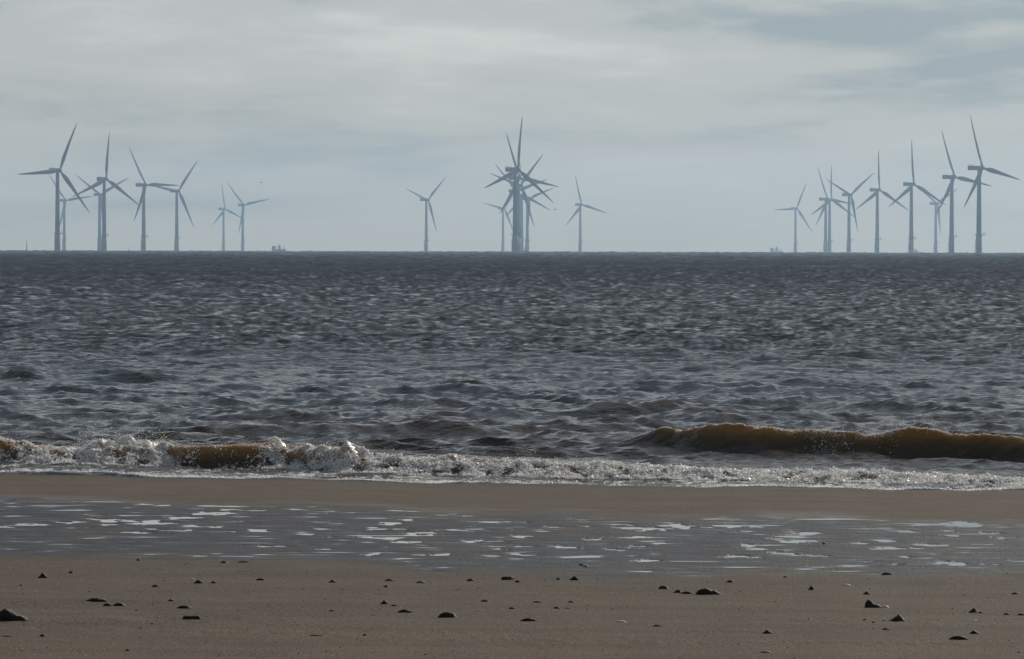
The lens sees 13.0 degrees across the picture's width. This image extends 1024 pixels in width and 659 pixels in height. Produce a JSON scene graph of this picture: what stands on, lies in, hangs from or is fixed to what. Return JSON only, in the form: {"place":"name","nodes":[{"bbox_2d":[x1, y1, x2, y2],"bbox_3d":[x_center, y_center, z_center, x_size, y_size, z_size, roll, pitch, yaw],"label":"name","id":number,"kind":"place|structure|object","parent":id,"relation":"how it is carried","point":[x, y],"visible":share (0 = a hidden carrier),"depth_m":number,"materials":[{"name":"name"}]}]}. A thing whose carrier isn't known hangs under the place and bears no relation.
{"place":"outdoors","nodes":[
{"label":"outdoors","id":0,"kind":"place"},
{"bbox_2d":[0,250,1023,490],"bbox_3d":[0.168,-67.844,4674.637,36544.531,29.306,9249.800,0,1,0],"label":"sea","id":1,"kind":"structure","parent":0,"point":[567,356],"depth_m":109.07,"materials":[{"name":"liquid"}]},
{"bbox_2d":[18,124,88,250],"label":"wind turbine","id":2,"kind":"object","parent":1,"relation":"in","point":[57,211],"visible":0.95,"depth_m":4598.62,"materials":[{"name":"paint"}]},
{"bbox_2d":[50,176,92,249],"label":"wind turbine","id":3,"kind":"object","parent":1,"relation":"in","point":[64,200],"visible":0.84,"depth_m":7349.06,"materials":[{"name":"paint"}]},
{"bbox_2d":[75,174,127,250],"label":"wind turbine","id":4,"kind":"object","parent":1,"relation":"in","point":[98,194],"visible":0.79,"depth_m":6584.38,"materials":[{"name":"paint"}]},
{"bbox_2d":[72,132,140,250],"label":"wind turbine","id":5,"kind":"object","parent":1,"relation":"in","point":[101,180],"visible":0.94,"depth_m":5149.52,"materials":[{"name":"paint"}]},
{"bbox_2d":[129,147,179,250],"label":"wind turbine","id":6,"kind":"object","parent":1,"relation":"in","point":[142,201],"visible":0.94,"depth_m":5609.41,"materials":[{"name":"paint"}]},
{"bbox_2d":[156,162,196,250],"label":"wind turbine","id":7,"kind":"object","parent":1,"relation":"in","point":[176,237],"visible":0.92,"depth_m":6158.45,"materials":[{"name":"paint"}]},
{"bbox_2d":[212,187,240,250],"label":"wind turbine","id":8,"kind":"object","parent":1,"relation":"in","point":[223,228],"visible":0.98,"depth_m":8749.19,"materials":[{"name":"paint"}]},
{"bbox_2d":[228,184,268,250],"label":"wind turbine","id":9,"kind":"object","parent":1,"relation":"in","point":[242,241],"visible":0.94,"depth_m":7997.89,"materials":[{"name":"paint"}]},
{"bbox_2d":[272,245,285,250],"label":"work vessel","id":10,"kind":"object","parent":1,"relation":"on","point":[278,249],"visible":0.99,"depth_m":7195.98,"materials":[{"name":"paint"}]},
{"bbox_2d":[406,179,444,250],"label":"wind turbine","id":11,"kind":"object","parent":1,"relation":"in","point":[425,199],"visible":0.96,"depth_m":7125.28,"materials":[{"name":"paint"}]},
{"bbox_2d":[484,195,512,251],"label":"wind turbine","id":12,"kind":"object","parent":1,"relation":"in","point":[502,242],"visible":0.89,"depth_m":8476.90,"materials":[{"name":"paint"}]},
{"bbox_2d":[3,400,996,475],"bbox_3d":[0.213,1.303,56.247,14.300,0.758,8.192,0,1,0],"label":"spray","id":13,"kind":"object","parent":1,"relation":"on","point":[324,441],"visible":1,"depth_m":56.83,"materials":[{"name":"white liquid"}]},
{"bbox_2d":[0,423,1023,490],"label":"foam","id":14,"kind":"object","parent":1,"relation":"on","point":[834,475],"visible":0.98,"depth_m":54.13,"materials":[{"name":"white"}]},
{"bbox_2d":[491,155,542,250],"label":"wind turbine","id":15,"kind":"object","parent":1,"relation":"in","point":[522,189],"visible":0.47,"depth_m":5541.38,"materials":[{"name":"paint"}]},
{"bbox_2d":[485,116,553,251],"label":"wind turbine","id":16,"kind":"object","parent":1,"relation":"in","point":[512,171],"visible":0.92,"depth_m":4486.68,"materials":[{"name":"paint"}]},
{"bbox_2d":[495,164,546,192],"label":"wind turbine","id":17,"kind":"object","parent":1,"relation":"in","point":[527,186],"visible":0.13,"depth_m":6098.00,"materials":[{"name":"paint"}]},
{"bbox_2d":[505,165,549,250],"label":"wind turbine","id":18,"kind":"object","parent":1,"relation":"in","point":[521,213],"visible":0.49,"depth_m":6573.36,"materials":[{"name":"paint"}]},
{"bbox_2d":[499,132,557,251],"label":"wind turbine","id":19,"kind":"object","parent":1,"relation":"in","point":[519,177],"visible":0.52,"depth_m":5009.22,"materials":[{"name":"paint"}]},
{"bbox_2d":[520,187,552,250],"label":"wind turbine","id":20,"kind":"object","parent":1,"relation":"in","point":[527,240],"visible":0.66,"depth_m":6956.33,"materials":[{"name":"paint"}]},
{"bbox_2d":[566,175,605,251],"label":"wind turbine","id":21,"kind":"object","parent":1,"relation":"in","point":[580,226],"visible":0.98,"depth_m":7795.98,"materials":[{"name":"paint"}]},
{"bbox_2d":[770,245,781,251],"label":"work vessel","id":22,"kind":"object","parent":1,"relation":"on","point":[772,249],"visible":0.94,"depth_m":9195.21,"materials":[{"name":"paint"}]},
{"bbox_2d":[775,183,811,251],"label":"wind turbine","id":23,"kind":"object","parent":1,"relation":"in","point":[795,228],"visible":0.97,"depth_m":8341.62,"materials":[{"name":"paint"}]},
{"bbox_2d":[811,165,853,251],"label":"wind turbine","id":24,"kind":"object","parent":1,"relation":"in","point":[829,222],"visible":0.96,"depth_m":6949.33,"materials":[{"name":"paint"}]},
{"bbox_2d":[816,169,850,251],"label":"wind turbine","id":25,"kind":"object","parent":1,"relation":"in","point":[824,208],"visible":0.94,"depth_m":6926.20,"materials":[{"name":"paint"}]},
{"bbox_2d":[827,173,873,252],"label":"wind turbine","id":26,"kind":"object","parent":1,"relation":"in","point":[848,244],"visible":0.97,"depth_m":6387.16,"materials":[{"name":"paint"}]},
{"bbox_2d":[856,150,908,252],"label":"wind turbine","id":27,"kind":"object","parent":1,"relation":"in","point":[873,195],"visible":0.95,"depth_m":5892.40,"materials":[{"name":"paint"}]},
{"bbox_2d":[890,141,944,252],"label":"wind turbine","id":28,"kind":"object","parent":1,"relation":"in","point":[911,237],"visible":0.93,"depth_m":5393.48,"materials":[{"name":"paint"}]},
{"bbox_2d":[925,189,956,252],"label":"wind turbine","id":29,"kind":"object","parent":1,"relation":"in","point":[936,204],"visible":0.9,"depth_m":7489.98,"materials":[{"name":"paint"}]},
{"bbox_2d":[936,132,989,252],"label":"wind turbine","id":30,"kind":"object","parent":1,"relation":"in","point":[952,178],"visible":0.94,"depth_m":4873.43,"materials":[{"name":"paint"}]},
{"bbox_2d":[964,115,1019,253],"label":"wind turbine","id":31,"kind":"object","parent":1,"relation":"in","point":[977,183],"visible":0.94,"depth_m":4339.55,"materials":[{"name":"paint"}]},
{"bbox_2d":[0,474,1023,658],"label":"beach","id":32,"kind":"structure","parent":0,"point":[107,566],"depth_m":36.63,"materials":[{"name":"brown sand"}]},
{"bbox_2d":[0,608,27,620],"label":"stone","id":33,"kind":"object","parent":32,"relation":"on","point":[6,614],"visible":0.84,"depth_m":30.56,"materials":[{"name":"black stone"}]},
{"bbox_2d":[38,573,47,577],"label":"stone","id":34,"kind":"object","parent":32,"relation":"on","point":[42,575],"visible":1,"depth_m":35.49,"materials":[{"name":"black stone"}]},
{"bbox_2d":[86,598,108,601],"bbox_3d":[-3.026,1.973,32.632,0.182,0.041,0.072,0,1,-5],"label":"stone","id":35,"kind":"object","parent":32,"relation":"on","point":[97,600],"visible":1,"depth_m":32.60,"materials":[{"name":"black stone"}]},
{"bbox_2d":[112,603,125,605],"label":"stone","id":36,"kind":"object","parent":32,"relation":"on","point":[119,604],"visible":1,"depth_m":32.21,"materials":[{"name":"black stone"}]},
{"bbox_2d":[177,605,191,608],"bbox_3d":[-2.348,1.990,32.076,0.119,0.031,0.050,0,1,-4],"label":"stone","id":37,"kind":"object","parent":32,"relation":"on","point":[184,607],"visible":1,"depth_m":32.05,"materials":[{"name":"black stone"}]},
{"bbox_2d":[182,615,199,618],"bbox_3d":[-2.216,1.994,30.965,0.124,0.036,0.052,0,1,-4],"label":"stone","id":38,"kind":"object","parent":32,"relation":"on","point":[191,617],"visible":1,"depth_m":30.95,"materials":[{"name":"black stone"}]},
{"bbox_2d":[398,609,412,612],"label":"stone","id":39,"kind":"object","parent":32,"relation":"on","point":[404,611],"visible":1,"depth_m":31.87,"materials":[{"name":"black stone"}]},
{"bbox_2d":[438,612,456,617],"bbox_3d":[-0.454,2.008,31.450,0.135,0.055,0.081,0,1,-1],"label":"stone","id":40,"kind":"object","parent":32,"relation":"on","point":[446,615],"visible":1,"depth_m":31.42,"materials":[{"name":"black stone"}]},
{"bbox_2d":[501,576,513,579],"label":"stone","id":41,"kind":"object","parent":32,"relation":"on","point":[507,578],"visible":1,"depth_m":35.73,"materials":[{"name":"black stone"}]},
{"bbox_2d":[0,501,1023,571],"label":"pool water","id":42,"kind":"structure","parent":32,"relation":"on","point":[954,524],"depth_m":41.92,"materials":[{"name":"grey liquid"}]},
{"bbox_2d":[6,503,1020,658],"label":"pebbles","id":43,"kind":"object","parent":32,"relation":"on","point":[498,625],"visible":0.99,"depth_m":30.66,"materials":[{"name":"stone"}]},
{"bbox_2d":[520,618,537,620],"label":"stone","id":44,"kind":"object","parent":32,"relation":"on","point":[529,619],"visible":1,"depth_m":31.08,"materials":[{"name":"black stone"}]},
{"bbox_2d":[696,588,719,594],"bbox_3d":[1.499,2.002,34.115,0.204,0.066,0.099,0,1,3],"label":"stone","id":45,"kind":"object","parent":32,"relation":"on","point":[705,591],"visible":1,"depth_m":34.07,"materials":[{"name":"black stone"}]},
{"bbox_2d":[865,599,880,607],"bbox_3d":[2.642,2.014,32.753,0.126,0.083,0.084,0,1,5],"label":"stone","id":46,"kind":"object","parent":32,"relation":"on","point":[869,603],"visible":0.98,"depth_m":32.72,"materials":[{"name":"black stone"}]},
{"bbox_2d":[889,614,905,620],"bbox_3d":[2.703,2.027,31.385,0.141,0.067,0.095,0,1,5],"label":"stone","id":47,"kind":"object","parent":32,"relation":"on","point":[898,617],"visible":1,"depth_m":31.34,"materials":[{"name":"black stone"}]},
{"bbox_2d":[949,635,968,639],"bbox_3d":[2.958,2.045,29.682,0.142,0.038,0.055,0,1,6],"label":"stone","id":48,"kind":"object","parent":32,"relation":"on","point":[958,637],"visible":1,"depth_m":29.66,"materials":[{"name":"black stone"}]},
{"bbox_2d":[969,608,977,612],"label":"stone","id":49,"kind":"object","parent":32,"relation":"on","point":[973,610],"visible":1,"depth_m":32.29,"materials":[{"name":"black stone"}]},
{"bbox_2d":[0,0,1023,252],"label":"sky","id":50,"kind":"structure","parent":0,"point":[686,123],"materials":[{"name":"grey"}]}
]}

